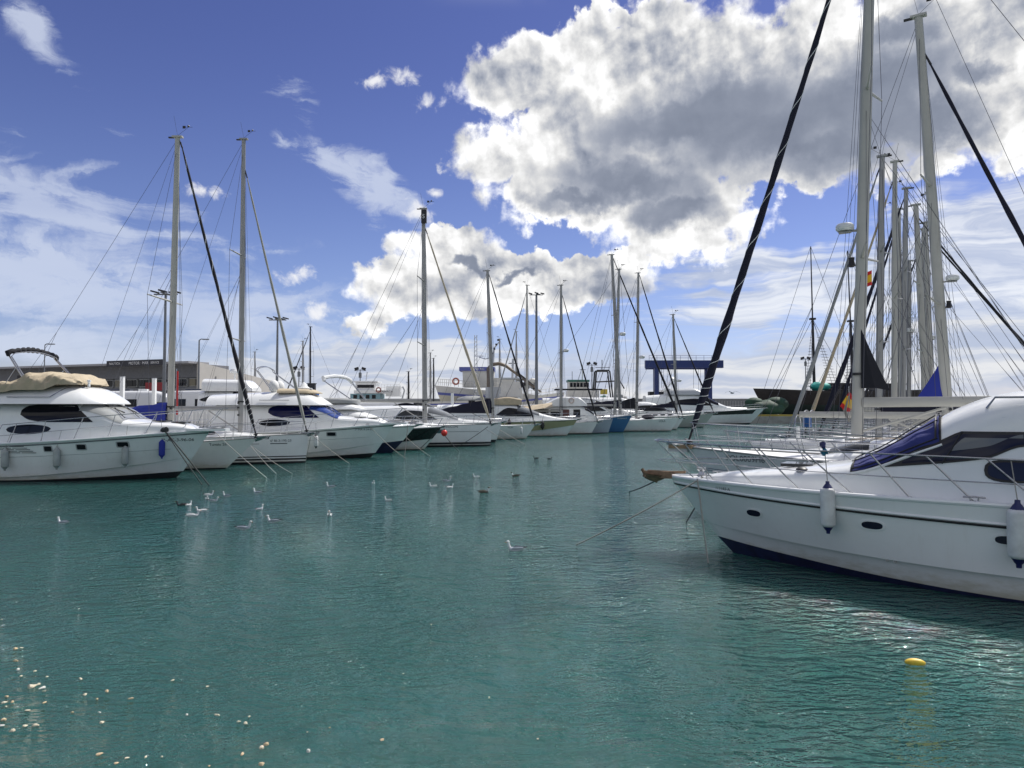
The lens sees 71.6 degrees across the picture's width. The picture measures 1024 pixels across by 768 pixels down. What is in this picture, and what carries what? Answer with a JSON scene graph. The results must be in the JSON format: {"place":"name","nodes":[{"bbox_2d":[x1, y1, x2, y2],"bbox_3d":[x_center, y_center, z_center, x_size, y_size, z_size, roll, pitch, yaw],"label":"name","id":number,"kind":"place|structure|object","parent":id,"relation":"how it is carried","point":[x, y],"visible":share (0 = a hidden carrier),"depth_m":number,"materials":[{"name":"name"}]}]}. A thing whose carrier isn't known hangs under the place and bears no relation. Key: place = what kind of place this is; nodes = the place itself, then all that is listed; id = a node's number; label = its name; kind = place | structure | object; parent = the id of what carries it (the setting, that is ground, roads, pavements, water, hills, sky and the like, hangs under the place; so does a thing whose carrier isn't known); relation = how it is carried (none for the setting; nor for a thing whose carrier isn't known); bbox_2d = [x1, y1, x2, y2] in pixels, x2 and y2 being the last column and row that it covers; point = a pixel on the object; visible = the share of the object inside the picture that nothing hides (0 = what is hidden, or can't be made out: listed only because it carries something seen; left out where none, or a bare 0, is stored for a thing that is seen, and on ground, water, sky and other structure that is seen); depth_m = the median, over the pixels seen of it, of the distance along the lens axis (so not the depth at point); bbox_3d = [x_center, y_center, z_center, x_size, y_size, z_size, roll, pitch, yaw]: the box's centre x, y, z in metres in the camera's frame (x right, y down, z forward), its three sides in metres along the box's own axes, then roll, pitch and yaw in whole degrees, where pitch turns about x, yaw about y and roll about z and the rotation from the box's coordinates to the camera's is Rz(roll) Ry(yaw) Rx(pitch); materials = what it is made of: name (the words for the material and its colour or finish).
{"place":"outdoors","nodes":[
{"label":"outdoors","id":0,"kind":"place"},
{"bbox_2d":[0,359,270,392],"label":"workshop building","id":1,"kind":"structure","parent":0,"point":[134,374],"depth_m":90.19,"materials":[{"name":"silver metal"}]},
{"bbox_2d":[103,380,114,387],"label":"window","id":2,"kind":"structure","parent":1,"relation":"in","point":[110,382],"depth_m":92.17,"materials":[{"name":"grey glass"}]},
{"bbox_2d":[115,380,126,387],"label":"window","id":3,"kind":"structure","parent":1,"relation":"in","point":[116,381],"depth_m":91.59,"materials":[{"name":"grey glass"}]},
{"bbox_2d":[127,379,138,386],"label":"window","id":4,"kind":"structure","parent":1,"relation":"in","point":[132,382],"depth_m":90.72,"materials":[{"name":"grey glass"}]},
{"bbox_2d":[139,379,150,386],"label":"window","id":5,"kind":"structure","parent":1,"relation":"in","point":[145,380],"depth_m":90.04,"materials":[{"name":"grey glass"}]},
{"bbox_2d":[178,378,188,386],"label":"window","id":6,"kind":"structure","parent":1,"relation":"in","point":[184,380],"depth_m":87.62,"materials":[{"name":"grey glass"}]},
{"bbox_2d":[189,378,196,385],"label":"window","id":7,"kind":"structure","parent":1,"relation":"in","point":[192,381],"depth_m":87.01,"materials":[{"name":"grey glass"}]},
{"bbox_2d":[0,424,1023,767],"bbox_3d":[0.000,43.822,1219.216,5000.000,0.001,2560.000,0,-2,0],"label":"water","id":8,"kind":"structure","parent":0,"point":[650,638],"depth_m":8.26,"materials":[{"name":"teal liquid"}]},
{"bbox_2d":[57,517,71,523],"bbox_3d":[-10.127,3.084,16.031,0.370,0.180,0.122,0,-2,5],"label":"gull","id":9,"kind":"object","parent":8,"relation":"on","point":[63,521],"visible":0.98,"depth_m":16.00,"materials":[{"name":"grey"}]},
{"bbox_2d":[0,347,229,481],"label":"motor yacht","id":10,"kind":"object","parent":8,"relation":"on","point":[87,416],"visible":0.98,"depth_m":25.29,"materials":[{"name":"grey plastic"}]},
{"bbox_2d":[1,434,10,470],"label":"fender","id":11,"kind":"object","parent":10,"relation":"hanging from","point":[4,458],"visible":1,"depth_m":24.55,"materials":[{"name":"grey plastic"}]},
{"bbox_2d":[53,430,61,469],"bbox_3d":[-15.862,2.300,24.739,0.226,1.381,0.226,-1,-2,34],"label":"fender","id":12,"kind":"object","parent":10,"relation":"hanging from","point":[56,456],"visible":1,"depth_m":24.65,"materials":[{"name":"grey plastic"}]},
{"bbox_2d":[121,426,128,467],"bbox_3d":[-13.773,2.232,25.295,0.242,1.496,0.230,0,-2,0],"label":"fender","id":13,"kind":"object","parent":10,"relation":"hanging from","point":[125,457],"visible":1,"depth_m":25.21,"materials":[{"name":"grey plastic"}]},
{"bbox_2d":[159,419,164,458],"bbox_3d":[-12.691,1.993,25.747,0.210,1.446,0.210,0,-2,0],"label":"fender","id":14,"kind":"object","parent":10,"relation":"hanging from","point":[161,448],"visible":1,"depth_m":25.66,"materials":[{"name":"blue plastic"}]},
{"bbox_2d":[167,435,202,484],"bbox_3d":[-11.541,2.549,24.877,2.653,1.819,0.038,-1,-2,38],"label":"mooring line","id":15,"kind":"object","parent":10,"relation":"attached to","point":[185,460],"visible":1,"depth_m":24.75,"materials":[{"name":"grey fabric"}]},
{"bbox_2d":[165,432,208,484],"bbox_3d":[-11.388,2.546,24.794,2.998,1.826,0.046,-1,-2,36],"label":"mooring line","id":16,"kind":"object","parent":10,"relation":"attached to","point":[187,458],"visible":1,"depth_m":24.70,"materials":[{"name":"grey fabric"}]},
{"bbox_2d":[28,118,270,469],"bbox_3d":[-16.559,-3.779,30.545,12.432,15.718,3.141,0,-2,0],"label":"sailboat","id":17,"kind":"object","parent":8,"relation":"on","point":[216,454],"visible":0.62,"depth_m":30.38,"materials":[{"name":"metal"}]},
{"bbox_2d":[184,509,200,516],"bbox_3d":[-7.678,3.116,17.052,0.405,0.190,0.134,1,-2,-25],"label":"gull","id":18,"kind":"object","parent":8,"relation":"on","point":[192,514],"visible":0.98,"depth_m":17.02,"materials":[{"name":"grey"}]},
{"bbox_2d":[105,126,319,464],"bbox_3d":[-14.979,-4.207,33.861,11.702,16.796,3.443,0,-2,0],"label":"sailboat","id":19,"kind":"object","parent":8,"relation":"on","point":[280,448],"visible":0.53,"depth_m":33.62,"materials":[{"name":"white plastic"}]},
{"bbox_2d":[214,431,266,477],"bbox_3d":[-10.807,2.692,27.993,4.543,1.731,0.021,-2,-3,42],"label":"mooring line","id":20,"kind":"object","parent":19,"relation":"attached to","point":[240,455],"visible":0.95,"depth_m":27.82,"materials":[{"name":"grey fabric"}]},
{"bbox_2d":[234,521,251,529],"bbox_3d":[-5.772,3.043,15.255,0.420,0.216,0.140,0,-2,-5],"label":"gull","id":21,"kind":"object","parent":8,"relation":"on","point":[242,527],"visible":0.97,"depth_m":15.22,"materials":[{"name":"grey"}]},
{"bbox_2d":[266,515,281,522],"bbox_3d":[-5.428,3.083,16.180,0.421,0.198,0.140,0,-2,8],"label":"gull","id":22,"kind":"object","parent":8,"relation":"on","point":[274,520],"visible":0.97,"depth_m":16.14,"materials":[{"name":"grey"}]},
{"bbox_2d":[205,366,407,458],"bbox_3d":[-11.722,1.681,37.365,12.532,5.266,3.865,0,-2,0],"label":"motor yacht","id":23,"kind":"object","parent":8,"relation":"on","point":[340,434],"visible":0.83,"depth_m":36.14,"materials":[{"name":"grey plastic"}]},
{"bbox_2d":[314,434,317,447],"bbox_3d":[-9.148,2.417,33.191,0.200,1.192,0.306,0,-2,0],"label":"fender","id":24,"kind":"object","parent":23,"relation":"hanging from","point":[315,441],"visible":1,"depth_m":33.05,"materials":[{"name":"plastic"}]},
{"bbox_2d":[287,326,337,395],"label":"sailboat","id":25,"kind":"object","parent":8,"relation":"on","point":[309,368],"visible":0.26,"depth_m":110.14,"materials":[{"name":"metal"}]},
{"bbox_2d":[307,374,422,452],"bbox_3d":[-10.917,1.947,41.158,11.568,4.990,3.273,0,-2,0],"label":"motor yacht","id":26,"kind":"object","parent":8,"relation":"on","point":[395,437],"visible":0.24,"depth_m":40.70,"materials":[{"name":"grey plastic"}]},
{"bbox_2d":[365,412,448,449],"bbox_3d":[-9.619,3.147,44.319,11.368,2.804,3.472,0,-2,0],"label":"motor yacht","id":27,"kind":"object","parent":8,"relation":"on","point":[419,436],"visible":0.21,"depth_m":43.89,"materials":[{"name":"white plastic"}]},
{"bbox_2d":[441,424,446,435],"bbox_3d":[-4.124,2.810,43.230,0.380,0.756,0.374,0,-2,0],"label":"mooring buoy","id":28,"kind":"object","parent":27,"relation":"hanging from","point":[444,432],"visible":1,"depth_m":43.09,"materials":[{"name":"red plastic"}]},
{"bbox_2d":[329,197,498,446],"bbox_3d":[-7.204,-4.258,48.872,12.642,17.914,3.743,0,-2,0],"label":"sailboat","id":29,"kind":"object","parent":8,"relation":"on","point":[457,435],"visible":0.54,"depth_m":48.61,"materials":[{"name":"white plastic"}]},
{"bbox_2d":[352,406,506,441],"bbox_3d":[-6.534,3.259,53.921,12.368,3.230,3.773,0,-2,0],"label":"motor yacht","id":30,"kind":"object","parent":8,"relation":"on","point":[391,412],"visible":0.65,"depth_m":52.73,"materials":[{"name":"grey plastic"}]},
{"bbox_2d":[476,486,490,492],"bbox_3d":[-0.867,3.259,21.776,0.463,0.228,0.152,1,-2,-15],"label":"gull","id":31,"kind":"object","parent":8,"relation":"on","point":[482,491],"visible":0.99,"depth_m":21.72,"materials":[{"name":"grey"}]},
{"bbox_2d":[428,260,540,438],"bbox_3d":[-2.975,-2.741,59.827,10.932,15.621,3.141,0,-2,0],"label":"sailboat","id":32,"kind":"object","parent":8,"relation":"on","point":[513,431],"visible":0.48,"depth_m":59.60,"materials":[{"name":"white plastic"}]},
{"bbox_2d":[437,397,581,435],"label":"motor yacht","id":33,"kind":"object","parent":8,"relation":"on","point":[512,410],"visible":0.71,"depth_m":65.28,"materials":[{"name":"beige plastic"}]},
{"bbox_2d":[505,540,526,550],"bbox_3d":[0.077,2.967,12.969,0.420,0.213,0.140,0,-2,6],"label":"gull","id":34,"kind":"object","parent":8,"relation":"on","point":[517,548],"visible":0.99,"depth_m":12.94,"materials":[{"name":"grey"}]},
{"bbox_2d":[506,276,602,433],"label":"sailboat","id":35,"kind":"object","parent":8,"relation":"on","point":[582,427],"visible":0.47,"depth_m":70.90,"materials":[{"name":"metal"}]},
{"bbox_2d":[520,397,612,433],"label":"trawler yacht","id":36,"kind":"object","parent":8,"relation":"on","point":[574,408],"visible":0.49,"depth_m":71.74,"materials":[{"name":"grey plastic"}]},
{"bbox_2d":[532,260,636,431],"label":"sailboat","id":37,"kind":"object","parent":8,"relation":"on","point":[619,423],"visible":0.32,"depth_m":76.44,"materials":[{"name":"blue"}]},
{"bbox_2d":[542,389,648,416],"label":"motor yacht","id":38,"kind":"object","parent":8,"relation":"on","point":[597,409],"visible":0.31,"depth_m":98.57,"materials":[{"name":"grey"}]},
{"bbox_2d":[579,397,668,408],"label":"motor yacht","id":39,"kind":"object","parent":8,"relation":"on","point":[606,399],"visible":0.05,"depth_m":106.93,"materials":[{"name":"grey"}]},
{"bbox_2d":[572,248,683,431],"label":"sailboat","id":40,"kind":"object","parent":8,"relation":"on","point":[647,422],"visible":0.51,"depth_m":79.36,"materials":[{"name":"grey"}]},
{"bbox_2d":[590,268,687,429],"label":"sailboat","id":41,"kind":"object","parent":8,"relation":"on","point":[633,402],"visible":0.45,"depth_m":86.01,"materials":[{"name":"metal"}]},
{"bbox_2d":[626,402,705,414],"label":"motor yacht","id":42,"kind":"object","parent":8,"relation":"on","point":[644,406],"visible":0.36,"depth_m":101.47,"materials":[{"name":"grey plastic"}]},
{"bbox_2d":[622,306,717,426],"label":"sailboat","id":43,"kind":"object","parent":8,"relation":"on","point":[703,418],"visible":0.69,"depth_m":95.85,"materials":[{"name":"grey"}]},
{"bbox_2d":[642,377,765,423],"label":"motor yacht","id":44,"kind":"object","parent":8,"relation":"on","point":[688,398],"visible":0.67,"depth_m":113.38,"materials":[{"name":"white"}]},
{"bbox_2d":[723,430,898,453],"bbox_3d":[10.423,2.522,19.385,9.818,2.369,2.972,-1,-2,33],"label":"motor yacht","id":45,"kind":"object","parent":8,"relation":"on","point":[848,447],"visible":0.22,"depth_m":19.60,"materials":[{"name":"grey"}]},
{"bbox_2d":[641,391,1023,602],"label":"motor cruiser","id":46,"kind":"object","parent":8,"relation":"on","point":[929,504],"visible":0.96,"depth_m":10.26,"materials":[{"name":"white plastic"}]},
{"bbox_2d":[576,477,703,544],"bbox_3d":[2.308,2.354,13.043,2.380,1.398,0.026,-1,-2,23],"label":"mooring line","id":47,"kind":"object","parent":46,"relation":"attached to","point":[638,513],"visible":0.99,"depth_m":13.02,"materials":[{"name":"grey fabric"}]},
{"bbox_2d":[697,479,708,562],"bbox_3d":[3.285,2.342,12.232,0.027,1.356,0.641,0,-2,-1],"label":"mooring line","id":48,"kind":"object","parent":46,"relation":"attached to","point":[702,521],"visible":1,"depth_m":12.20,"materials":[{"name":"grey fabric"}]},
{"bbox_2d":[819,441,827,455],"bbox_3d":[4.742,0.983,10.795,0.125,0.224,0.105,-1,-2,23],"label":"rope knot","id":49,"kind":"object","parent":46,"relation":"attached to","point":[822,444],"visible":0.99,"depth_m":10.76,"materials":[{"name":"blue fabric"}]},
{"bbox_2d":[820,455,835,533],"bbox_3d":[4.735,1.641,10.645,0.218,1.202,0.210,1,-2,-34],"label":"fender","id":50,"kind":"object","parent":46,"relation":"hanging from","point":[827,509],"visible":1,"depth_m":10.56,"materials":[{"name":"plastic"}]},
{"bbox_2d":[1006,461,1023,567],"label":"fender","id":51,"kind":"object","parent":46,"relation":"hanging from","point":[1015,529],"visible":1,"depth_m":9.12,"materials":[{"name":"plastic"}]},
{"bbox_2d":[753,246,920,413],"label":"wooden ship","id":52,"kind":"object","parent":8,"relation":"on","point":[791,397],"visible":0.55,"depth_m":132.34,"materials":[{"name":"brown wood"}]},
{"bbox_2d":[666,0,1023,473],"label":"sailboat","id":53,"kind":"object","parent":8,"relation":"on","point":[866,373],"visible":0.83,"depth_m":16.44,"materials":[{"name":"metal"}]},
{"bbox_2d":[735,0,1023,449],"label":"sailboat","id":54,"kind":"object","parent":8,"relation":"on","point":[938,384],"visible":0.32,"depth_m":22.27,"materials":[{"name":"metal"}]},
{"bbox_2d":[867,270,871,286],"bbox_3d":[11.075,-2.958,22.113,0.326,2.000,0.098,0,-2,0],"label":"spanish flag","id":55,"kind":"object","parent":54,"relation":"hanging from","point":[869,279],"visible":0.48,"depth_m":22.09,"materials":[{"name":"red fabric"}]},
{"bbox_2d":[773,137,1023,440],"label":"sailboat","id":56,"kind":"object","parent":8,"relation":"on","point":[880,271],"visible":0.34,"depth_m":27.23,"materials":[{"name":"metal"}]},
{"bbox_2d":[791,147,1023,439],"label":"sailboat","id":57,"kind":"object","parent":8,"relation":"on","point":[894,230],"visible":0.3,"depth_m":30.49,"materials":[{"name":"metal"}]},
{"bbox_2d":[840,386,851,411],"bbox_3d":[14.472,0.766,30.491,0.784,1.350,0.117,0,-2,0],"label":"spanish flag","id":58,"kind":"object","parent":57,"relation":"attached to","point":[842,405],"visible":0.48,"depth_m":30.50,"materials":[{"name":"red fabric"}]},
{"bbox_2d":[905,658,925,665],"bbox_3d":[4.108,2.830,7.212,0.218,0.080,0.084,0,-2,14],"label":"yellow float","id":59,"kind":"object","parent":8,"relation":"on","point":[914,661],"visible":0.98,"depth_m":7.19,"materials":[{"name":"plastic"}]},
{"bbox_2d":[808,175,1023,436],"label":"sailboat","id":60,"kind":"object","parent":8,"relation":"on","point":[905,277],"visible":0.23,"depth_m":33.79,"materials":[{"name":"metal"}]},
{"bbox_2d":[822,194,1023,433],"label":"sailboat","id":61,"kind":"object","parent":8,"relation":"on","point":[869,314],"visible":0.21,"depth_m":37.37,"materials":[{"name":"metal"}]},
{"bbox_2d":[835,254,1022,429],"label":"sailboat","id":62,"kind":"object","parent":8,"relation":"on","point":[908,339],"visible":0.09,"depth_m":40.64,"materials":[{"name":"metal"}]},
{"bbox_2d":[844,216,1023,427],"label":"sailboat","id":63,"kind":"object","parent":8,"relation":"on","point":[884,344],"visible":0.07,"depth_m":43.89,"materials":[{"name":"metal"}]},
{"bbox_2d":[850,191,1023,433],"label":"sailboat","id":64,"kind":"object","parent":8,"relation":"on","point":[920,289],"visible":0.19,"depth_m":36.78,"materials":[{"name":"metal"}]},
{"bbox_2d":[864,206,1023,427],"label":"sailboat","id":65,"kind":"object","parent":8,"relation":"on","point":[929,320],"visible":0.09,"depth_m":41.24,"materials":[{"name":"metal"}]},
{"bbox_2d":[0,0,1023,398],"label":"sky","id":66,"kind":"structure","parent":0,"point":[544,138],"materials":[{"name":"blue"}]},
{"bbox_2d":[427,399,746,407],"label":"harbour wall","id":67,"kind":"structure","parent":0,"point":[731,402],"depth_m":159.65,"materials":[{"name":"grey"}]},
{"bbox_2d":[750,416,915,423],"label":"quay","id":68,"kind":"structure","parent":0,"point":[776,420],"depth_m":118.86,"materials":[{"name":"concrete"}]},
{"bbox_2d":[120,376,124,405],"bbox_3d":[-28.557,1.302,51.986,0.280,3.712,0.280,0,-2,0],"label":"white post","id":69,"kind":"object","parent":68,"relation":"on","point":[122,387],"visible":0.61,"depth_m":51.92,"materials":[{"name":"white metal"}]},
{"bbox_2d":[109,389,166,407],"bbox_3d":[-32.874,1.970,61.956,6.500,3.050,2.300,0,-2,-14],"label":"motorhome","id":70,"kind":"object","parent":68,"relation":"on","point":[145,396],"visible":0.27,"depth_m":61.17,"materials":[{"name":"grey"}]},
{"bbox_2d":[152,378,156,404],"bbox_3d":[-28.232,1.413,55.984,0.280,3.760,0.280,0,-2,0],"label":"white post","id":71,"kind":"object","parent":68,"relation":"on","point":[154,387],"visible":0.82,"depth_m":55.91,"materials":[{"name":"white metal"}]},
{"bbox_2d":[150,289,178,402],"bbox_3d":[-22.546,-1.573,46.067,1.814,9.058,1.200,1,-2,-28],"label":"street lamp","id":72,"kind":"object","parent":68,"relation":"on","point":[165,294],"visible":0.66,"depth_m":46.03,"materials":[{"name":"grey metal"}]},
{"bbox_2d":[175,369,178,420],"bbox_3d":[-22.188,0.989,46.996,0.154,4.000,0.054,0,-2,0],"label":"red banner pole","id":73,"kind":"object","parent":68,"relation":"on","point":[177,372],"visible":0.71,"depth_m":47.00,"materials":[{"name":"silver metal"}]},
{"bbox_2d":[166,389,200,405],"bbox_3d":[-25.508,1.903,59.975,6.500,3.050,2.300,0,-2,6],"label":"motorhome","id":74,"kind":"object","parent":68,"relation":"on","point":[188,398],"visible":0.15,"depth_m":59.11,"materials":[{"name":"grey"}]},
{"bbox_2d":[174,412,212,426],"bbox_3d":[-22.202,2.524,50.006,8.163,1.134,0.155,0,-2,0],"label":"picket fence","id":75,"kind":"object","parent":68,"relation":"on","point":[198,414],"visible":0.16,"depth_m":49.94,"materials":[{"name":"white wood"}]},
{"bbox_2d":[197,339,208,388],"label":"street lamp","id":76,"kind":"object","parent":68,"relation":"on","point":[198,386],"visible":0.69,"depth_m":70.07,"materials":[{"name":"grey metal"}]},
{"bbox_2d":[178,369,260,426],"bbox_3d":[-21.442,1.175,53.991,12.351,4.700,3.672,0,-2,0],"label":"motor yacht","id":77,"kind":"object","parent":68,"relation":"on","point":[218,387],"visible":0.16,"depth_m":52.83,"materials":[{"name":"grey"}]},
{"bbox_2d":[244,349,257,376],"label":"sailboat","id":78,"kind":"object","parent":68,"relation":"on","point":[254,359],"visible":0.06,"depth_m":120.13,"materials":[{"name":"metal"}]},
{"bbox_2d":[266,316,288,380],"bbox_3d":[-20.537,-1.191,62.063,1.814,9.375,1.200,1,-2,-28],"label":"street lamp","id":79,"kind":"object","parent":68,"relation":"on","point":[277,320],"visible":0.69,"depth_m":62.07,"materials":[{"name":"grey metal"}]},
{"bbox_2d":[283,338,306,382],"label":"sailboat","id":80,"kind":"object","parent":68,"relation":"on","point":[302,361],"visible":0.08,"depth_m":115.11,"materials":[{"name":"metal"}]},
{"bbox_2d":[293,366,304,386],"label":"street lamp","id":81,"kind":"object","parent":68,"relation":"on","point":[298,373],"visible":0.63,"depth_m":130.00,"materials":[{"name":"grey metal"}]},
{"bbox_2d":[354,367,365,380],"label":"street lamp","id":82,"kind":"object","parent":68,"relation":"on","point":[360,370],"visible":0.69,"depth_m":130.00,"materials":[{"name":"grey metal"}]},
{"bbox_2d":[350,372,404,398],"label":"ferry","id":83,"kind":"object","parent":68,"relation":"on","point":[371,393],"visible":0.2,"depth_m":114.33,"materials":[{"name":"white paint"}]},
{"bbox_2d":[357,385,373,387],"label":"bridge window","id":84,"kind":"structure","parent":83,"relation":"in","point":[358,386],"depth_m":114.34,"materials":[{"name":"black glass"}]},
{"bbox_2d":[358,402,436,407],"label":"motor yacht","id":85,"kind":"object","parent":68,"relation":"on","point":[386,404],"visible":0.13,"depth_m":76.70,"materials":[{"name":"grey"}]},
{"bbox_2d":[388,368,411,398],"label":"sailboat","id":86,"kind":"object","parent":68,"relation":"on","point":[408,382],"visible":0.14,"depth_m":129.99,"materials":[{"name":"metal"}]},
{"bbox_2d":[407,350,432,401],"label":"sailboat","id":87,"kind":"object","parent":68,"relation":"on","point":[430,376],"visible":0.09,"depth_m":124.99,"materials":[{"name":"metal"}]},
{"bbox_2d":[412,356,435,400],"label":"sailboat","id":88,"kind":"object","parent":68,"relation":"on","point":[434,390],"visible":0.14,"depth_m":128.03,"materials":[{"name":"metal"}]},
{"bbox_2d":[451,393,453,404],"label":"white post","id":89,"kind":"object","parent":68,"relation":"on","point":[452,398],"visible":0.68,"depth_m":65.87,"materials":[{"name":"white metal"}]},
{"bbox_2d":[435,339,534,400],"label":"fishing trawler","id":90,"kind":"object","parent":68,"relation":"on","point":[470,383],"visible":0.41,"depth_m":108.25,"materials":[{"name":"beige paint"}]},
{"bbox_2d":[427,335,563,406],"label":"work ship","id":91,"kind":"object","parent":68,"relation":"on","point":[514,389],"visible":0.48,"depth_m":102.59,"materials":[{"name":"white paint"}]},
{"bbox_2d":[498,336,523,392],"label":"sailboat","id":92,"kind":"object","parent":68,"relation":"on","point":[499,371],"visible":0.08,"depth_m":118.14,"materials":[{"name":"metal"}]},
{"bbox_2d":[495,281,558,404],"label":"sailboat","id":93,"kind":"object","parent":68,"relation":"on","point":[527,355],"visible":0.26,"depth_m":98.17,"materials":[{"name":"metal"}]},
{"bbox_2d":[514,331,539,392],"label":"sailboat","id":94,"kind":"object","parent":68,"relation":"on","point":[516,353],"visible":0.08,"depth_m":125.16,"materials":[{"name":"metal"}]},
{"bbox_2d":[528,292,544,403],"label":"street lamp","id":95,"kind":"object","parent":68,"relation":"on","point":[536,352],"visible":0.82,"depth_m":82.06,"materials":[{"name":"grey metal"}]},
{"bbox_2d":[587,362,596,390],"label":"street lamp","id":96,"kind":"object","parent":68,"relation":"on","point":[591,368],"visible":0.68,"depth_m":140.04,"materials":[{"name":"grey metal"}]},
{"bbox_2d":[566,367,626,398],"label":"fishing trawler","id":97,"kind":"object","parent":68,"relation":"on","point":[571,384],"visible":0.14,"depth_m":126.33,"materials":[{"name":"green paint"}]},
{"bbox_2d":[645,355,723,400],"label":"gantry crane","id":98,"kind":"object","parent":68,"relation":"on","point":[700,365],"visible":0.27,"depth_m":139.77,"materials":[{"name":"blue metal"}]},
{"bbox_2d":[743,397,788,413],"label":"tarpaulin heap","id":99,"kind":"object","parent":68,"relation":"on","point":[780,405],"visible":0.8,"depth_m":125.82,"materials":[{"name":"green fabric"}]},
{"bbox_2d":[758,414,798,415],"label":"quay kerb","id":100,"kind":"structure","parent":68,"relation":"on","point":[776,414],"depth_m":119.12,"materials":[{"name":"concrete"}]},
{"bbox_2d":[800,356,810,378],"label":"street lamp","id":101,"kind":"object","parent":68,"relation":"on","point":[805,362],"visible":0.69,"depth_m":150.09,"materials":[{"name":"grey metal"}]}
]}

